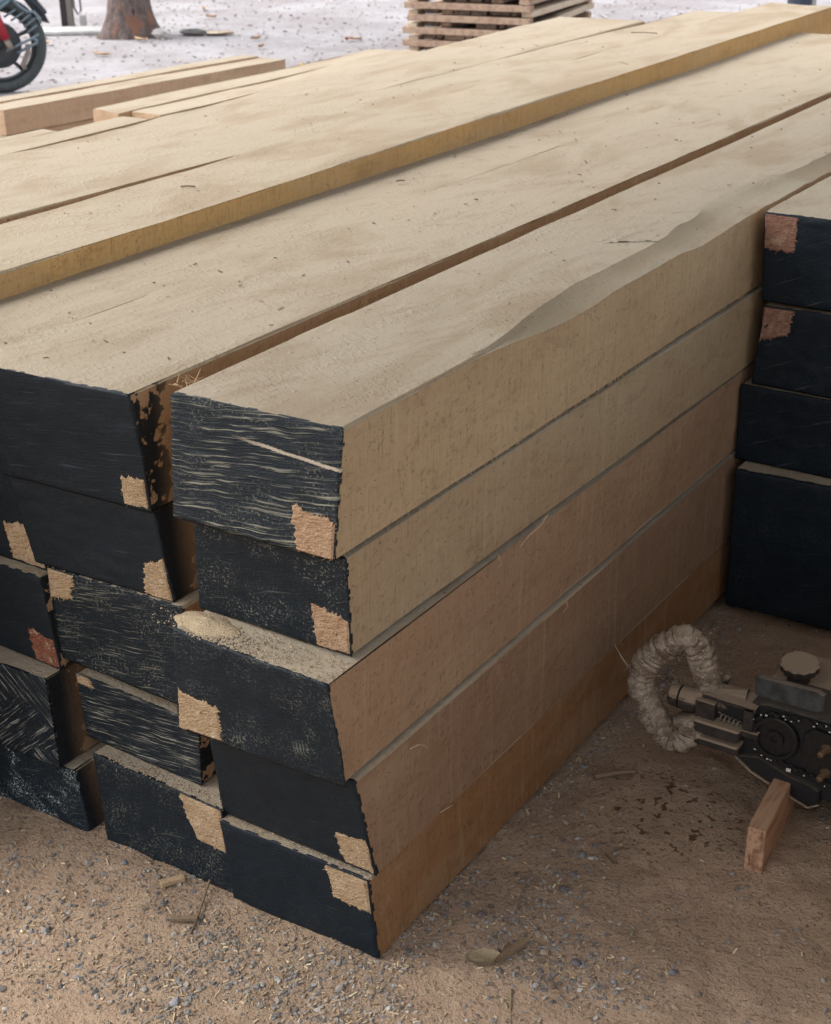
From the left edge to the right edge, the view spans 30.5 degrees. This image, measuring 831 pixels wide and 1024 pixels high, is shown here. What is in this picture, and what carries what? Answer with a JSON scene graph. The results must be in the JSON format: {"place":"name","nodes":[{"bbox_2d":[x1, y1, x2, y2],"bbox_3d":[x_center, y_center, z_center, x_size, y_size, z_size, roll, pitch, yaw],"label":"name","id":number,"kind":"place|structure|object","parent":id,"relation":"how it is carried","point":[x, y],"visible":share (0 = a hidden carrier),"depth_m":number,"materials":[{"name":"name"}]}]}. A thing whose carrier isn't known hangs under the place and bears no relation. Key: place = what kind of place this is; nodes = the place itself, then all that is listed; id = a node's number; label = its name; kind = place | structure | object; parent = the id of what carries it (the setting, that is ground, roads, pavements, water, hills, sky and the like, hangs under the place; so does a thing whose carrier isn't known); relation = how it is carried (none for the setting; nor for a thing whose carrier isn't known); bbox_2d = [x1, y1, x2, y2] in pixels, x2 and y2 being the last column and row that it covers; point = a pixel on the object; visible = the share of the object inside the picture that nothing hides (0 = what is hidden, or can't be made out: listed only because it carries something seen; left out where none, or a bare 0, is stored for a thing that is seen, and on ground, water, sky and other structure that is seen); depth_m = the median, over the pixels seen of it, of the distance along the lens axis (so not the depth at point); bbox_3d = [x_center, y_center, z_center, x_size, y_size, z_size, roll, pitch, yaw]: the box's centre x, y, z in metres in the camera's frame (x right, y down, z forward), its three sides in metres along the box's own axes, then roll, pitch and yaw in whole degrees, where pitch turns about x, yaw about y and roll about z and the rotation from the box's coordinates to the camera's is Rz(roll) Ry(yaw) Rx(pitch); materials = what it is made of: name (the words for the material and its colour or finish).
{"place":"outdoors","nodes":[
{"label":"outdoors","id":0,"kind":"place"},
{"bbox_2d":[0,118,93,137],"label":"timber","id":1,"kind":"object","parent":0,"point":[69,125],"visible":0.06,"depth_m":6.95,"materials":[{"name":"brown wood"}]},
{"bbox_2d":[0,57,285,135],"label":"timber","id":2,"kind":"object","parent":1,"relation":"on","point":[23,115],"visible":0.71,"depth_m":7.09,"materials":[{"name":"brown wood"}]},
{"bbox_2d":[93,49,397,121],"bbox_3d":[-0.621,-1.708,6.103,0.146,0.068,1.750,15,29,31],"label":"timber","id":3,"kind":"object","parent":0,"point":[125,109],"visible":0.5,"depth_m":5.88,"materials":[{"name":"brown wood"}]},
{"bbox_2d":[132,50,420,118],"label":"timber","id":4,"kind":"object","parent":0,"point":[168,108],"visible":0.35,"depth_m":5.81,"materials":[{"name":"brown wood"}]},
{"bbox_2d":[0,0,830,1023],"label":"ground","id":5,"kind":"structure","parent":0,"point":[710,814],"depth_m":2.49,"materials":[{"name":"soil"}]},
{"bbox_2d":[0,0,48,92],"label":"motorcycle","id":6,"kind":"object","parent":5,"relation":"on","point":[11,44],"visible":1,"depth_m":9.72,"materials":[{"name":"rubber"}]},
{"bbox_2d":[41,927,49,933],"bbox_3d":[-0.588,0.665,2.423,0.014,0.010,0.010,-17,29,-31],"label":"stone","id":7,"kind":"object","parent":5,"relation":"on","point":[44,930],"visible":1,"depth_m":2.42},
{"bbox_2d":[0,742,106,831],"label":"timber","id":8,"kind":"object","parent":5,"relation":"on","point":[68,793],"visible":0.16,"depth_m":2.67,"materials":[{"name":"brown wood"}]},
{"bbox_2d":[0,645,98,768],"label":"timber","id":9,"kind":"object","parent":8,"relation":"on","point":[41,716],"visible":0.16,"depth_m":2.62,"materials":[{"name":"brown wood"}]},
{"bbox_2d":[0,556,71,669],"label":"timber","id":10,"kind":"object","parent":9,"relation":"on","point":[28,628],"visible":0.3,"depth_m":2.54,"materials":[{"name":"brown wood"}]},
{"bbox_2d":[0,469,48,569],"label":"timber","id":11,"kind":"object","parent":10,"relation":"on","point":[14,543],"visible":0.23,"depth_m":2.49,"materials":[{"name":"brown wood"}]},
{"bbox_2d":[0,32,830,346],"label":"timber","id":12,"kind":"object","parent":11,"relation":"on","point":[84,294],"visible":0.29,"depth_m":3.18,"materials":[{"name":"brown wood"}]},
{"bbox_2d":[42,26,101,35],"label":"concrete slab","id":13,"kind":"structure","parent":5,"relation":"on","point":[75,30],"depth_m":12.49,"materials":[{"name":"concrete"}]},
{"bbox_2d":[59,0,86,26],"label":"signpost","id":14,"kind":"object","parent":5,"relation":"on","point":[67,12],"visible":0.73,"depth_m":12.87,"materials":[{"name":"metal"}]},
{"bbox_2d":[93,51,108,54],"bbox_3d":[-2.330,-3.403,11.309,0.150,0.024,0.045,15,29,30],"label":"dry leaf","id":15,"kind":"object","parent":5,"relation":"on","point":[101,53],"visible":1,"depth_m":11.30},
{"bbox_2d":[96,0,160,39],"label":"tree","id":16,"kind":"object","parent":5,"relation":"on","point":[127,19],"visible":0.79,"depth_m":12.17,"materials":[{"name":"brown plant"}]},
{"bbox_2d":[152,27,167,38],"bbox_3d":[-2.037,-3.816,12.164,0.141,0.088,0.099,15,29,30],"label":"rock","id":17,"kind":"object","parent":5,"relation":"on","point":[158,33],"visible":1,"depth_m":12.13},
{"bbox_2d":[93,745,232,892],"bbox_3d":[0.706,-0.208,4.079,0.305,0.183,4.114,15,29,30],"label":"timber","id":18,"kind":"object","parent":5,"relation":"on","point":[157,819],"visible":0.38,"depth_m":2.52,"materials":[{"name":"brown wood"}]},
{"bbox_2d":[76,668,215,785],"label":"timber","id":19,"kind":"object","parent":18,"relation":"on","point":[131,720],"visible":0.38,"depth_m":2.51,"materials":[{"name":"brown wood"}]},
{"bbox_2d":[47,566,204,703],"bbox_3d":[0.637,-0.527,3.988,0.318,0.197,4.098,15,29,30],"label":"timber","id":20,"kind":"object","parent":19,"relation":"on","point":[116,632],"visible":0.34,"depth_m":2.44,"materials":[{"name":"brown wood"}]},
{"bbox_2d":[8,476,197,602],"bbox_3d":[0.588,-0.668,3.883,0.308,0.166,4.011,15,29,30],"label":"timber","id":21,"kind":"object","parent":20,"relation":"on","point":[152,554],"visible":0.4,"depth_m":2.36,"materials":[{"name":"brown wood"}]},
{"bbox_2d":[0,45,830,512],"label":"timber","id":22,"kind":"object","parent":21,"relation":"on","point":[84,409],"visible":0.73,"depth_m":2.60,"materials":[{"name":"brown wood"}]},
{"bbox_2d":[4,19,830,359],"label":"bark crumbs","id":23,"kind":"object","parent":22,"relation":"on","point":[422,191],"visible":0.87,"depth_m":3.25,"materials":[{"name":"wood"}]},
{"bbox_2d":[160,874,184,886],"bbox_3d":[-0.402,0.609,2.519,0.040,0.008,0.012,-11,26,-20],"label":"wood chip","id":24,"kind":"object","parent":5,"relation":"on","point":[173,880],"visible":1,"depth_m":2.52,"materials":[{"name":"wood"}]},
{"bbox_2d":[169,996,179,1006],"bbox_3d":[-0.357,0.729,2.266,0.015,0.011,0.019,15,29,30],"label":"stone","id":25,"kind":"object","parent":5,"relation":"on","point":[174,1002],"visible":1,"depth_m":2.26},
{"bbox_2d":[169,915,197,921],"bbox_3d":[-0.370,0.649,2.436,0.045,0.008,0.009,0,25,2],"label":"wood chip","id":26,"kind":"object","parent":5,"relation":"on","point":[180,918],"visible":1,"depth_m":2.43,"materials":[{"name":"wood"}]},
{"bbox_2d":[179,28,206,35],"bbox_3d":[-1.794,-3.886,12.344,0.268,0.058,0.169,15,29,30],"label":"rock","id":27,"kind":"object","parent":5,"relation":"on","point":[194,32],"visible":1,"depth_m":12.29,"materials":[{"name":"stone"}]},
{"bbox_2d":[189,880,210,933],"bbox_3d":[-0.347,0.636,2.458,0.005,0.017,0.119,3,25,8],"label":"twig","id":28,"kind":"object","parent":5,"relation":"on","point":[204,896],"visible":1,"depth_m":2.47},
{"bbox_2d":[205,30,234,33],"bbox_3d":[-1.623,-3.878,12.331,0.340,0.028,0.160,6,26,15],"label":"palm sheath","id":29,"kind":"object","parent":5,"relation":"on","point":[220,32],"visible":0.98,"depth_m":12.33,"materials":[{"name":"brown wood"}]},
{"bbox_2d":[335,983,344,992],"bbox_3d":[-0.113,0.715,2.293,0.014,0.010,0.016,0,25,3],"label":"stone","id":30,"kind":"object","parent":5,"relation":"on","point":[340,987],"visible":1,"depth_m":2.29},
{"bbox_2d":[0,0,759,90],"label":"yard litter","id":31,"kind":"object","parent":5,"relation":"on","point":[291,14],"visible":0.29,"depth_m":12.62,"materials":[{"name":"plant"}]},
{"bbox_2d":[0,611,830,1023],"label":"wood chips","id":32,"kind":"object","parent":5,"relation":"on","point":[112,955],"visible":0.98,"depth_m":2.36,"materials":[{"name":"wood"}]},
{"bbox_2d":[220,534,730,958],"bbox_3d":[0.909,-0.125,3.898,0.315,0.166,4.022,15,29,30],"label":"timber","id":33,"kind":"object","parent":5,"relation":"on","point":[280,877],"visible":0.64,"depth_m":2.46,"materials":[{"name":"brown wood"}]},
{"bbox_2d":[209,448,745,875],"bbox_3d":[0.923,-0.303,3.850,0.323,0.200,4.152,15,29,30],"label":"timber","id":34,"kind":"object","parent":33,"relation":"on","point":[386,806],"visible":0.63,"depth_m":2.46,"materials":[{"name":"brown wood"}]},
{"bbox_2d":[109,607,370,876],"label":"sawdust crumbs","id":35,"kind":"object","parent":34,"relation":"on","point":[213,639],"visible":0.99,"depth_m":2.16,"materials":[{"name":"wood"}]},
{"bbox_2d":[173,360,754,787],"bbox_3d":[0.877,-0.450,3.714,0.326,0.191,4.103,15,29,30],"label":"timber","id":36,"kind":"object","parent":34,"relation":"on","point":[385,688],"visible":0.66,"depth_m":2.27,"materials":[{"name":"brown wood"}]},
{"bbox_2d":[174,611,240,638],"bbox_3d":[-0.300,0.159,2.202,0.130,0.018,0.070,15,29,30],"label":"sawdust heap","id":37,"kind":"object","parent":36,"relation":"on","point":[199,623],"visible":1,"depth_m":2.19,"materials":[{"name":"wood"}]},
{"bbox_2d":[194,283,767,656],"bbox_3d":[0.921,-0.632,3.697,0.306,0.165,4.151,15,29,30],"label":"timber","id":38,"kind":"object","parent":36,"relation":"on","point":[351,601],"visible":0.57,"depth_m":2.29,"materials":[{"name":"brown wood"}]},
{"bbox_2d":[171,98,830,562],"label":"timber","id":39,"kind":"object","parent":38,"relation":"on","point":[333,440],"visible":0.98,"depth_m":2.31,"materials":[{"name":"brown wood"}]},
{"bbox_2d":[169,369,202,388],"bbox_3d":[-0.315,-0.189,2.194,0.060,0.035,0.078,15,29,30],"label":"splinter tuft","id":40,"kind":"object","parent":39,"relation":"attached to","point":[187,379],"visible":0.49,"depth_m":2.19,"materials":[{"name":"brown wood"}]},
{"bbox_2d":[595,240,657,243],"bbox_3d":[0.302,-0.485,2.759,0.278,0.001,0.014,-4,25,-6],"label":"raised grain","id":41,"kind":"object","parent":39,"relation":"on","point":[627,241],"visible":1,"depth_m":2.77},
{"bbox_2d":[520,514,547,546],"bbox_3d":[0.190,0.030,2.457,0.009,0.018,0.101,15,29,30],"label":"splinter","id":42,"kind":"object","parent":36,"relation":"on","point":[539,526],"visible":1,"depth_m":2.46,"materials":[{"name":"brown wood"}]},
{"bbox_2d":[477,910,485,917],"bbox_3d":[0.104,0.643,2.437,0.012,0.009,0.016,15,29,30],"label":"stone","id":43,"kind":"object","parent":5,"relation":"on","point":[480,913],"visible":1,"depth_m":2.43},
{"bbox_2d":[466,948,502,964],"bbox_3d":[0.106,0.683,2.341,0.056,0.006,0.036,0,25,2],"label":"chip","id":44,"kind":"object","parent":5,"relation":"on","point":[480,958],"visible":1,"depth_m":2.34,"materials":[{"name":"wood"}]},
{"bbox_2d":[510,988,511,1023],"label":"straw","id":45,"kind":"object","parent":5,"relation":"on","point":[510,1003],"visible":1,"depth_m":2.25,"materials":[{"name":"beige plant"}]},
{"bbox_2d":[494,936,529,962],"bbox_3d":[0.149,0.676,2.352,0.080,0.008,0.016,-22,49,-39],"label":"dead leaf","id":46,"kind":"object","parent":5,"relation":"on","point":[510,950],"visible":1,"depth_m":2.35,"materials":[{"name":"plant"}]},
{"bbox_2d":[547,979,556,989],"bbox_3d":[0.204,0.710,2.291,0.013,0.011,0.017,-12,27,-23],"label":"stone","id":47,"kind":"object","parent":5,"relation":"on","point":[551,984],"visible":1,"depth_m":2.29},
{"bbox_2d":[559,886,568,891],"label":"stone","id":48,"kind":"object","parent":5,"relation":"on","point":[563,888],"visible":1,"depth_m":2.49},
{"bbox_2d":[569,871,577,876],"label":"stone","id":49,"kind":"object","parent":5,"relation":"on","point":[573,874],"visible":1,"depth_m":2.52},
{"bbox_2d":[571,958,581,966],"bbox_3d":[0.246,0.690,2.336,0.018,0.011,0.015,15,29,30],"label":"stone","id":50,"kind":"object","parent":5,"relation":"on","point":[576,962],"visible":1,"depth_m":2.33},
{"bbox_2d":[578,851,585,857],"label":"stone","id":51,"kind":"object","parent":5,"relation":"on","point":[581,854],"visible":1,"depth_m":2.57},
{"bbox_2d":[605,852,617,863],"bbox_3d":[0.329,0.582,2.557,0.012,0.006,0.034,-13,27,-25],"label":"bark strip","id":52,"kind":"object","parent":5,"relation":"on","point":[611,858],"visible":1,"depth_m":2.56,"materials":[{"name":"brown plant"}]},
{"bbox_2d":[593,769,635,779],"bbox_3d":[0.363,0.476,2.779,0.079,0.010,0.014,-6,25,-11],"label":"wood stub","id":53,"kind":"object","parent":5,"relation":"on","point":[601,775],"visible":1,"depth_m":2.78,"materials":[{"name":"wood"}]},
{"bbox_2d":[668,969,677,974],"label":"stone","id":54,"kind":"object","parent":5,"relation":"on","point":[672,972],"visible":1,"depth_m":2.30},
{"bbox_2d":[744,778,794,873],"bbox_3d":[0.606,0.520,2.594,0.031,0.086,0.205,11,27,25],"label":"wood block","id":55,"kind":"object","parent":5,"relation":"on","point":[770,819],"depth_m":2.54,"materials":[{"name":"wood"}]},
{"bbox_2d":[615,623,830,808],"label":"engine","id":56,"kind":"object","parent":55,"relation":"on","point":[777,725],"visible":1,"depth_m":2.63,"materials":[{"name":"plastic"}]},
{"bbox_2d":[725,461,830,630],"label":"timber","id":57,"kind":"object","parent":5,"relation":"on","point":[779,562],"visible":0.92,"depth_m":3.20,"materials":[{"name":"brown wood"}]},
{"bbox_2d":[735,377,830,478],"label":"timber","id":58,"kind":"object","parent":57,"relation":"on","point":[784,429],"visible":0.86,"depth_m":3.15,"materials":[{"name":"brown wood"}]},
{"bbox_2d":[751,302,830,398],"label":"timber","id":59,"kind":"object","parent":58,"relation":"on","point":[793,352],"visible":0.95,"depth_m":3.08,"materials":[{"name":"brown wood"}]},
{"bbox_2d":[762,176,830,311],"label":"timber","id":60,"kind":"object","parent":59,"relation":"on","point":[797,252],"visible":1,"depth_m":3.00,"materials":[{"name":"brown wood"}]},
{"bbox_2d":[787,0,816,4],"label":"roof post","id":61,"kind":"object","parent":5,"relation":"on","point":[805,2],"depth_m":10.84,"materials":[{"name":"blue stone"}]},
{"bbox_2d":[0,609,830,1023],"bbox_3d":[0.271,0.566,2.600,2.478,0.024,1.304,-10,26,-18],"label":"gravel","id":62,"kind":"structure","parent":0,"point":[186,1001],"depth_m":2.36,"materials":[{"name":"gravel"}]},
{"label":"timber","id":63,"kind":"object","parent":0,"visible":0},
{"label":"timber","id":64,"kind":"object","parent":63,"relation":"on","visible":0},
{"bbox_2d":[0,3,830,299],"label":"timber","id":65,"kind":"object","parent":64,"relation":"on","point":[44,248],"visible":0.66,"depth_m":3.47,"materials":[{"name":"brown wood"}]},
{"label":"timber","id":66,"kind":"object","parent":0,"visible":0},
{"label":"timber","id":67,"kind":"object","parent":66,"relation":"on","visible":0},
{"bbox_2d":[0,10,733,223],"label":"timber","id":68,"kind":"object","parent":67,"relation":"on","point":[22,198],"visible":0.25,"depth_m":3.69,"materials":[{"name":"brown wood"}]},
{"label":"timber","id":69,"kind":"object","parent":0,"visible":0},
{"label":"timber","id":70,"kind":"object","parent":69,"relation":"on","visible":0},
{"bbox_2d":[0,17,644,184],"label":"timber","id":71,"kind":"object","parent":70,"relation":"on","point":[240,110],"visible":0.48,"depth_m":4.19,"materials":[{"name":"brown wood"}]},
{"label":"timber","id":72,"kind":"object","parent":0,"visible":0},
{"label":"timber","id":73,"kind":"object","parent":72,"relation":"on","visible":0},
{"bbox_2d":[0,129,55,143],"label":"timber","id":74,"kind":"object","parent":73,"relation":"on","point":[7,139],"visible":0.11,"depth_m":3.86,"materials":[{"name":"brown wood"}]},
{"bbox_2d":[0,116,146,154],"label":"timber","id":75,"kind":"object","parent":73,"relation":"on","point":[40,140],"visible":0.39,"depth_m":3.78,"materials":[{"name":"brown wood"}]},
{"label":"timber","id":76,"kind":"object","parent":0,"visible":0},
{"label":"timber","id":77,"kind":"object","parent":76,"relation":"on","visible":0},
{"bbox_2d":[0,55,258,103],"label":"timber","id":78,"kind":"object","parent":77,"relation":"on","point":[113,80],"visible":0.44,"depth_m":7.43,"materials":[{"name":"brown wood"}]},
{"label":"side board","id":79,"kind":"object","parent":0,"visible":0},
{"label":"long board","id":80,"kind":"object","parent":79,"relation":"on","visible":0},
{"bbox_2d":[409,39,444,50],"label":"side board","id":81,"kind":"object","parent":80,"relation":"on","point":[416,48],"visible":0.26,"depth_m":10.65,"materials":[{"name":"brown wood"}]},
{"bbox_2d":[403,38,459,46],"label":"long board","id":82,"kind":"object","parent":81,"relation":"on","point":[422,42],"visible":0.42,"depth_m":10.55,"materials":[{"name":"brown wood"}]},
{"bbox_2d":[408,26,445,38],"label":"side board","id":83,"kind":"object","parent":82,"relation":"on","point":[416,36],"visible":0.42,"depth_m":10.62,"materials":[{"name":"brown wood"}]},
{"bbox_2d":[466,29,495,39],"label":"board","id":84,"kind":"object","parent":82,"relation":"on","point":[469,37],"visible":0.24,"depth_m":10.46,"materials":[{"name":"brown wood"}]},
{"bbox_2d":[402,26,503,36],"bbox_3d":[0.347,-3.279,10.419,0.945,0.042,0.060,10,27,24],"label":"long board","id":85,"kind":"object","parent":84,"relation":"on","point":[447,31],"visible":0.58,"depth_m":10.45,"materials":[{"name":"brown wood"}]},
{"bbox_2d":[407,13,448,26],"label":"side board","id":86,"kind":"object","parent":85,"relation":"on","point":[415,23],"visible":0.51,"depth_m":10.58,"materials":[{"name":"brown wood"}]},
{"bbox_2d":[507,6,585,28],"bbox_3d":[0.934,-3.481,10.737,0.152,0.040,1.140,10,27,24],"label":"board","id":87,"kind":"object","parent":85,"relation":"on","point":[544,17],"visible":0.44,"depth_m":10.60,"materials":[{"name":"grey wood"}]},
{"bbox_2d":[407,14,532,24],"bbox_3d":[0.365,-3.352,10.375,0.910,0.042,0.060,10,27,24],"label":"long board","id":88,"kind":"object","parent":87,"relation":"on","point":[470,19],"visible":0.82,"depth_m":10.35,"materials":[{"name":"brown wood"}]},
{"bbox_2d":[408,0,450,13],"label":"side board","id":89,"kind":"object","parent":88,"relation":"on","point":[416,11],"visible":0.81,"depth_m":10.56,"materials":[{"name":"brown wood"}]},
{"bbox_2d":[454,2,495,14],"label":"board","id":90,"kind":"object","parent":88,"relation":"on","point":[462,12],"visible":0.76,"depth_m":10.41,"materials":[{"name":"brown wood"}]},
{"bbox_2d":[471,0,518,15],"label":"board","id":91,"kind":"object","parent":88,"relation":"on","point":[480,13],"visible":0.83,"depth_m":10.37,"materials":[{"name":"brown wood"}]},
{"bbox_2d":[548,2,593,19],"bbox_3d":[1.004,-3.477,10.725,0.075,0.078,1.296,10,27,24],"label":"side board","id":92,"kind":"object","parent":85,"relation":"on","point":[575,10],"visible":0.5,"depth_m":10.93,"materials":[{"name":"brown wood"}]},
{"bbox_2d":[573,11,590,17],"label":"long board","id":93,"kind":"object","parent":84,"relation":"on","point":[586,14],"visible":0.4,"depth_m":11.19,"materials":[{"name":"brown wood"}]},
{"bbox_2d":[425,14,454,26],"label":"board","id":94,"kind":"object","parent":93,"relation":"on","point":[433,24],"visible":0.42,"depth_m":10.54,"materials":[{"name":"brown wood"}]},
{"bbox_2d":[440,15,489,26],"bbox_3d":[0.452,-3.573,10.957,0.086,0.040,1.140,10,27,24],"label":"board","id":95,"kind":"object","parent":93,"relation":"on","point":[447,24],"visible":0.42,"depth_m":10.50,"materials":[{"name":"brown wood"}]},
{"bbox_2d":[476,15,521,28],"bbox_3d":[0.728,-3.522,10.835,0.152,0.038,1.140,10,27,24],"label":"board","id":96,"kind":"object","parent":93,"relation":"on","point":[487,26],"visible":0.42,"depth_m":10.37,"materials":[{"name":"brown wood"}]},
{"bbox_2d":[572,0,591,5],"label":"long board","id":97,"kind":"object","parent":96,"relation":"on","point":[588,2],"visible":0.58,"depth_m":11.15,"materials":[{"name":"brown wood"}]},
{"bbox_2d":[425,1,462,13],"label":"board","id":98,"kind":"object","parent":97,"relation":"on","point":[434,11],"visible":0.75,"depth_m":10.51,"materials":[{"name":"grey wood"}]},
{"bbox_2d":[442,1,473,14],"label":"board","id":99,"kind":"object","parent":97,"relation":"on","point":[450,12],"visible":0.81,"depth_m":10.46,"materials":[{"name":"brown wood"}]},
{"bbox_2d":[490,0,547,16],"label":"board","id":100,"kind":"object","parent":97,"relation":"on","point":[495,13],"visible":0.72,"depth_m":10.31,"materials":[{"name":"brown wood"}]},
{"bbox_2d":[511,0,558,16],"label":"board","id":101,"kind":"object","parent":97,"relation":"on","point":[515,14],"visible":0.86,"depth_m":10.58,"materials":[{"name":"brown wood"}]},
{"bbox_2d":[522,0,587,17],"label":"side board","id":102,"kind":"object","parent":97,"relation":"on","point":[549,7],"visible":1,"depth_m":10.50,"materials":[{"name":"brown wood"}]},
{"bbox_2d":[404,1,533,12],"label":"long board","id":103,"kind":"object","parent":102,"relation":"on","point":[470,6],"visible":1,"depth_m":10.31,"materials":[{"name":"brown wood"}]},
{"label":"long board","id":104,"kind":"object","parent":102,"relation":"on","visible":0},
{"bbox_2d":[491,0,512,2],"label":"board","id":105,"kind":"object","parent":104,"relation":"on","point":[498,1],"visible":1,"depth_m":10.28,"materials":[{"name":"brown wood"}]},
{"bbox_2d":[519,0,545,4],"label":"side board","id":106,"kind":"object","parent":104,"relation":"on","point":[526,2],"visible":1,"depth_m":10.14,"materials":[{"name":"brown wood"}]},
{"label":"long board","id":107,"kind":"object","parent":81,"relation":"on","visible":0},
{"bbox_2d":[424,15,494,38],"bbox_3d":[0.344,-3.516,11.044,0.086,0.036,1.140,10,27,24],"label":"board","id":108,"kind":"object","parent":107,"relation":"on","point":[429,36],"visible":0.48,"depth_m":10.59,"materials":[{"name":"brown wood"}]},
{"bbox_2d":[445,26,475,40],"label":"board","id":109,"kind":"object","parent":107,"relation":"on","point":[455,37],"visible":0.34,"depth_m":10.51,"materials":[{"name":"brown wood"}]},
{"bbox_2d":[436,16,497,39],"bbox_3d":[0.408,-3.504,11.010,0.048,0.041,1.140,10,27,24],"label":"board","id":110,"kind":"object","parent":107,"relation":"on","point":[439,37],"visible":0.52,"depth_m":10.85,"materials":[{"name":"brown wood"}]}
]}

